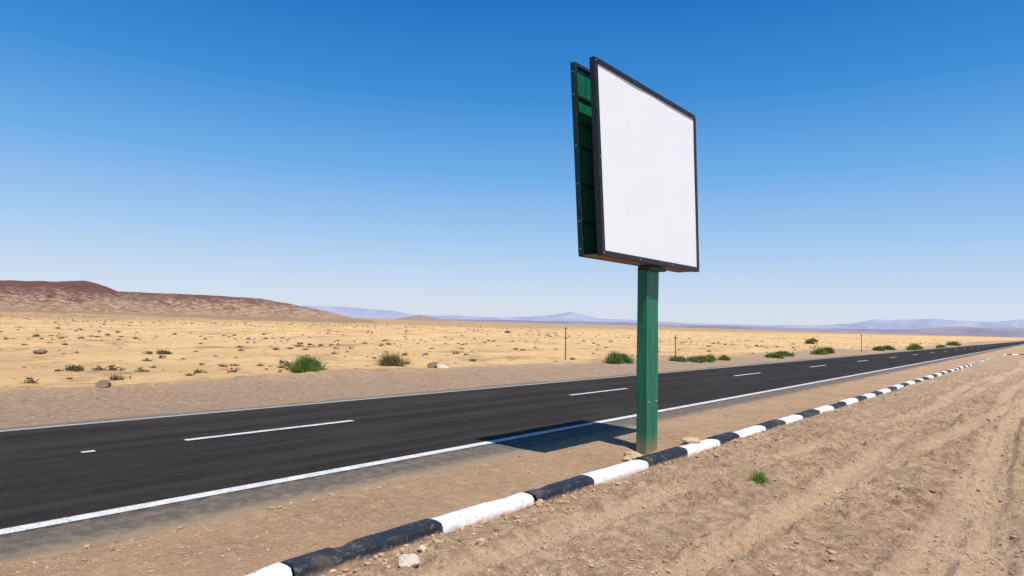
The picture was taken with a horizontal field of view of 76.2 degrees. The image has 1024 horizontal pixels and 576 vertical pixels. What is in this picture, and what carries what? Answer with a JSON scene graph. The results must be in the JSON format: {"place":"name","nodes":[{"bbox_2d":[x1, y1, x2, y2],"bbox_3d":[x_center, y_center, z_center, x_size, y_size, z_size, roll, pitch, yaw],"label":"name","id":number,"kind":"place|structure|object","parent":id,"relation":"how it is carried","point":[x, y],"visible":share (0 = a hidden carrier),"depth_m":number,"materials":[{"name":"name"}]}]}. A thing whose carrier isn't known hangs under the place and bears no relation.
{"place":"outdoors","nodes":[
{"label":"outdoors","id":0,"kind":"place"},
{"bbox_2d":[0,280,375,322],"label":"desert hill","id":1,"kind":"structure","parent":0,"point":[86,297],"depth_m":330.11,"materials":[{"name":"brown stone"}]},
{"bbox_2d":[394,315,447,320],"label":"desert hill","id":2,"kind":"structure","parent":0,"point":[421,317],"depth_m":1183.38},
{"bbox_2d":[0,312,1023,575],"bbox_3d":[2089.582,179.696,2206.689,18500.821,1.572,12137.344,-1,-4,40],"label":"desert ground","id":3,"kind":"structure","parent":0,"point":[734,526],"depth_m":11.22,"materials":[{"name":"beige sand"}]},
{"bbox_2d":[33,349,47,353],"bbox_3d":[-23.323,3.174,32.301,0.672,0.287,0.575,-1,-4,40],"label":"boulder","id":4,"kind":"object","parent":3,"relation":"on","point":[41,351],"visible":0.96,"depth_m":32.16,"materials":[{"name":"stone"}]},
{"bbox_2d":[64,364,85,371],"bbox_3d":[-15.728,2.878,23.525,1.033,0.297,0.717,-1,-4,40],"label":"dry bush","id":5,"kind":"object","parent":3,"relation":"on","point":[76,368],"visible":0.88,"depth_m":23.40,"materials":[{"name":"brown plant"}]},
{"bbox_2d":[95,380,110,387],"bbox_3d":[-11.275,2.661,18.007,0.383,0.249,0.612,3,-3,-25],"label":"boulder","id":6,"kind":"object","parent":3,"relation":"on","point":[104,383],"visible":0.96,"depth_m":17.88,"materials":[{"name":"stone"}]},
{"bbox_2d":[154,349,171,354],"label":"dry bush","id":7,"kind":"object","parent":3,"relation":"on","point":[163,352],"visible":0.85,"depth_m":34.53,"materials":[{"name":"brown plant"}]},
{"bbox_2d":[285,354,331,372],"bbox_3d":[-8.174,2.992,26.198,1.810,0.802,1.854,2,-3,-6],"label":"desert shrub","id":8,"kind":"object","parent":3,"relation":"on","point":[302,363],"visible":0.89,"depth_m":25.84,"materials":[{"name":"green plant"}]},
{"bbox_2d":[374,351,407,366],"bbox_3d":[-5.591,3.264,30.469,2.063,0.804,1.606,-1,-4,40],"label":"desert shrub","id":9,"kind":"object","parent":3,"relation":"on","point":[391,360],"visible":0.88,"depth_m":30.32,"materials":[{"name":"green plant"}]},
{"bbox_2d":[398,553,419,566],"bbox_3d":[-0.901,2.386,5.709,0.185,0.098,0.220,2,-3,-15],"label":"pale stone","id":10,"kind":"object","parent":3,"relation":"on","point":[411,560],"visible":0.94,"depth_m":5.67,"materials":[{"name":"white stone"}]},
{"bbox_2d":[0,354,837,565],"bbox_3d":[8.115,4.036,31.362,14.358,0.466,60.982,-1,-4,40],"label":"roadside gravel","id":11,"kind":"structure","parent":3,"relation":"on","point":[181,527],"depth_m":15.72,"materials":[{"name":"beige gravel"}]},
{"bbox_2d":[417,545,426,551],"bbox_3d":[-0.841,2.443,6.111,0.110,0.064,0.100,-1,-4,40],"label":"pale stone","id":12,"kind":"object","parent":3,"relation":"on","point":[421,548],"visible":0.91,"depth_m":6.08,"materials":[{"name":"white stone"}]},
{"bbox_2d":[427,362,436,367],"bbox_3d":[-3.475,3.399,28.454,0.437,0.362,0.521,2,-3,-15],"label":"boulder","id":13,"kind":"object","parent":3,"relation":"on","point":[432,365],"visible":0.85,"depth_m":28.29,"materials":[{"name":"stone"}]},
{"bbox_2d":[437,364,449,367],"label":"boulder","id":14,"kind":"object","parent":3,"relation":"on","point":[441,366],"visible":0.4,"depth_m":29.62,"materials":[{"name":"stone"}]},
{"bbox_2d":[0,322,939,388],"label":"desert stones","id":15,"kind":"object","parent":3,"relation":"on","point":[337,343],"visible":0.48,"depth_m":67.27,"materials":[{"name":"brown stone"}]},
{"bbox_2d":[0,313,961,383],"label":"dry desert scrub","id":16,"kind":"object","parent":3,"relation":"on","point":[115,377],"visible":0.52,"depth_m":50.06,"materials":[{"name":"brown plant"}]},
{"bbox_2d":[535,499,543,504],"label":"pale stone","id":17,"kind":"object","parent":3,"relation":"on","point":[539,502],"visible":0.87,"depth_m":7.77,"materials":[{"name":"beige stone"}]},
{"bbox_2d":[564,327,566,359],"bbox_3d":[3.204,3.482,39.161,0.140,2.250,0.105,-1,-4,40],"label":"marker post","id":18,"kind":"object","parent":3,"relation":"on","point":[565,328],"visible":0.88,"depth_m":39.12,"materials":[{"name":"brown wood"}]},
{"bbox_2d":[603,350,634,363],"bbox_3d":[5.912,3.900,36.959,2.402,0.723,1.798,-1,-4,40],"label":"desert shrub","id":19,"kind":"object","parent":3,"relation":"on","point":[617,358],"visible":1,"depth_m":36.60,"materials":[{"name":"green plant"}]},
{"bbox_2d":[621,456,632,460],"bbox_3d":[1.879,2.797,10.658,0.221,0.091,0.199,-1,-4,40],"label":"flat rock","id":20,"kind":"object","parent":3,"relation":"on","point":[625,458],"visible":0.79,"depth_m":10.60,"materials":[{"name":"beige stone"}]},
{"bbox_2d":[624,451,642,458],"bbox_3d":[2.026,2.832,11.017,0.287,0.149,0.566,2,-3,-14],"label":"flat rock","id":21,"kind":"object","parent":3,"relation":"on","point":[633,454],"visible":0.6,"depth_m":10.86,"materials":[{"name":"beige stone"}]},
{"bbox_2d":[570,56,698,454],"bbox_3d":[2.220,-0.088,11.315,0.471,6.690,3.889,-1,-4,40],"label":"blank billboard","id":22,"kind":"object","parent":3,"relation":"on","point":[635,155],"visible":0.98,"depth_m":11.02,"materials":[{"name":"white plastic"}]},
{"bbox_2d":[245,354,1023,575],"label":"painted kerb","id":23,"kind":"structure","parent":3,"relation":"on","point":[320,562],"depth_m":7.53,"materials":[{"name":"white paint"}]},
{"bbox_2d":[666,355,688,361],"bbox_3d":[10.772,4.576,42.349,1.498,0.512,1.367,-1,-4,40],"label":"desert shrub","id":24,"kind":"object","parent":3,"relation":"on","point":[678,359],"visible":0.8,"depth_m":42.14,"materials":[{"name":"green plant"}]},
{"bbox_2d":[681,437,700,443],"bbox_3d":[3.252,2.775,11.853,0.349,0.115,0.328,-1,-4,40],"label":"pale stone","id":25,"kind":"object","parent":3,"relation":"on","point":[689,440],"visible":0.94,"depth_m":11.79,"materials":[{"name":"beige stone"}]},
{"bbox_2d":[687,355,704,362],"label":"desert shrub","id":26,"kind":"object","parent":3,"relation":"on","point":[695,359],"visible":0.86,"depth_m":43.13,"materials":[{"name":"green plant"}]},
{"bbox_2d":[697,355,714,361],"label":"desert shrub","id":27,"kind":"object","parent":3,"relation":"on","point":[706,359],"visible":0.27,"depth_m":44.48,"materials":[{"name":"green plant"}]},
{"bbox_2d":[702,354,717,360],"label":"desert shrub","id":28,"kind":"object","parent":3,"relation":"on","point":[710,356],"visible":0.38,"depth_m":46.07,"materials":[{"name":"green plant"}]},
{"bbox_2d":[717,354,730,360],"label":"desert shrub","id":29,"kind":"object","parent":3,"relation":"on","point":[725,358],"visible":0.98,"depth_m":46.95,"materials":[{"name":"green plant"}]},
{"bbox_2d":[744,469,772,484],"bbox_3d":[3.505,2.700,9.316,0.452,0.262,0.471,-1,-4,40],"label":"grass tuft","id":30,"kind":"object","parent":3,"relation":"on","point":[760,477],"visible":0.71,"depth_m":9.28,"materials":[{"name":"green plant"}]},
{"bbox_2d":[763,352,784,358],"bbox_3d":[21.880,5.602,54.487,1.736,0.564,1.408,-1,-4,40],"label":"desert shrub","id":31,"kind":"object","parent":3,"relation":"on","point":[774,355],"visible":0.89,"depth_m":54.21,"materials":[{"name":"green plant"}]},
{"bbox_2d":[776,350,795,356],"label":"desert shrub","id":32,"kind":"object","parent":3,"relation":"on","point":[788,354],"visible":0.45,"depth_m":56.35,"materials":[{"name":"green plant"}]},
{"bbox_2d":[804,338,814,343],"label":"desert shrub","id":33,"kind":"object","parent":3,"relation":"on","point":[809,341],"visible":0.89,"depth_m":127.41,"materials":[{"name":"green plant"}]},
{"bbox_2d":[810,347,828,354],"bbox_3d":[29.324,6.011,62.383,1.844,0.830,2.521,-1,-4,40],"label":"desert shrub","id":34,"kind":"object","parent":3,"relation":"on","point":[819,351],"visible":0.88,"depth_m":62.04,"materials":[{"name":"green plant"}]},
{"bbox_2d":[822,346,834,353],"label":"desert shrub","id":35,"kind":"object","parent":3,"relation":"on","point":[829,350],"visible":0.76,"depth_m":65.24,"materials":[{"name":"green plant"}]},
{"bbox_2d":[872,346,884,350],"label":"desert shrub","id":36,"kind":"object","parent":3,"relation":"on","point":[878,348],"visible":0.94,"depth_m":80.19,"materials":[{"name":"green plant"}]},
{"bbox_2d":[882,345,896,349],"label":"desert shrub","id":37,"kind":"object","parent":3,"relation":"on","point":[886,347],"visible":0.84,"depth_m":96.09,"materials":[{"name":"green plant"}]},
{"bbox_2d":[904,343,922,348],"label":"desert shrub","id":38,"kind":"object","parent":3,"relation":"on","point":[916,345],"visible":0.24,"depth_m":108.45,"materials":[{"name":"green plant"}]},
{"bbox_2d":[906,345,921,349],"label":"desert shrub","id":39,"kind":"object","parent":3,"relation":"on","point":[912,348],"visible":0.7,"depth_m":102.72,"materials":[{"name":"green plant"}]},
{"bbox_2d":[946,341,960,345],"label":"desert shrub","id":40,"kind":"object","parent":3,"relation":"on","point":[951,343],"visible":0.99,"depth_m":144.81,"materials":[{"name":"green plant"}]},
{"bbox_2d":[0,341,1023,562],"bbox_3d":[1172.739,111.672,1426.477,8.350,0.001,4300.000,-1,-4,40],"label":"asphalt road","id":41,"kind":"structure","parent":0,"point":[49,473],"depth_m":11.40,"materials":[{"name":"black asphalt"}]},
{"bbox_2d":[82,344,1002,452],"bbox_3d":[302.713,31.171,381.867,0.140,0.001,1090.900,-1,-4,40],"label":"road centre dashes","id":42,"kind":"object","parent":41,"relation":"on","point":[352,420],"visible":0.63,"depth_m":12.72,"materials":[{"name":"paint"}]},
{"bbox_2d":[0,0,1023,325],"label":"sky","id":43,"kind":"structure","parent":0,"point":[858,160],"materials":[{"name":"blue"}]},
{"bbox_2d":[304,306,1023,328],"bbox_3d":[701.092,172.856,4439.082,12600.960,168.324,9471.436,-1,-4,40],"label":"distant mountains","id":44,"kind":"structure","parent":0,"point":[578,317],"depth_m":6854.76,"materials":[{"name":"purple stone"}]},
{"bbox_2d":[441,319,1023,337],"bbox_3d":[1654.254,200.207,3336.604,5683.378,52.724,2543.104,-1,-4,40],"label":"distant mountains","id":45,"kind":"structure","parent":0,"point":[983,332],"depth_m":3448.70,"materials":[{"name":"stone"}]}
]}

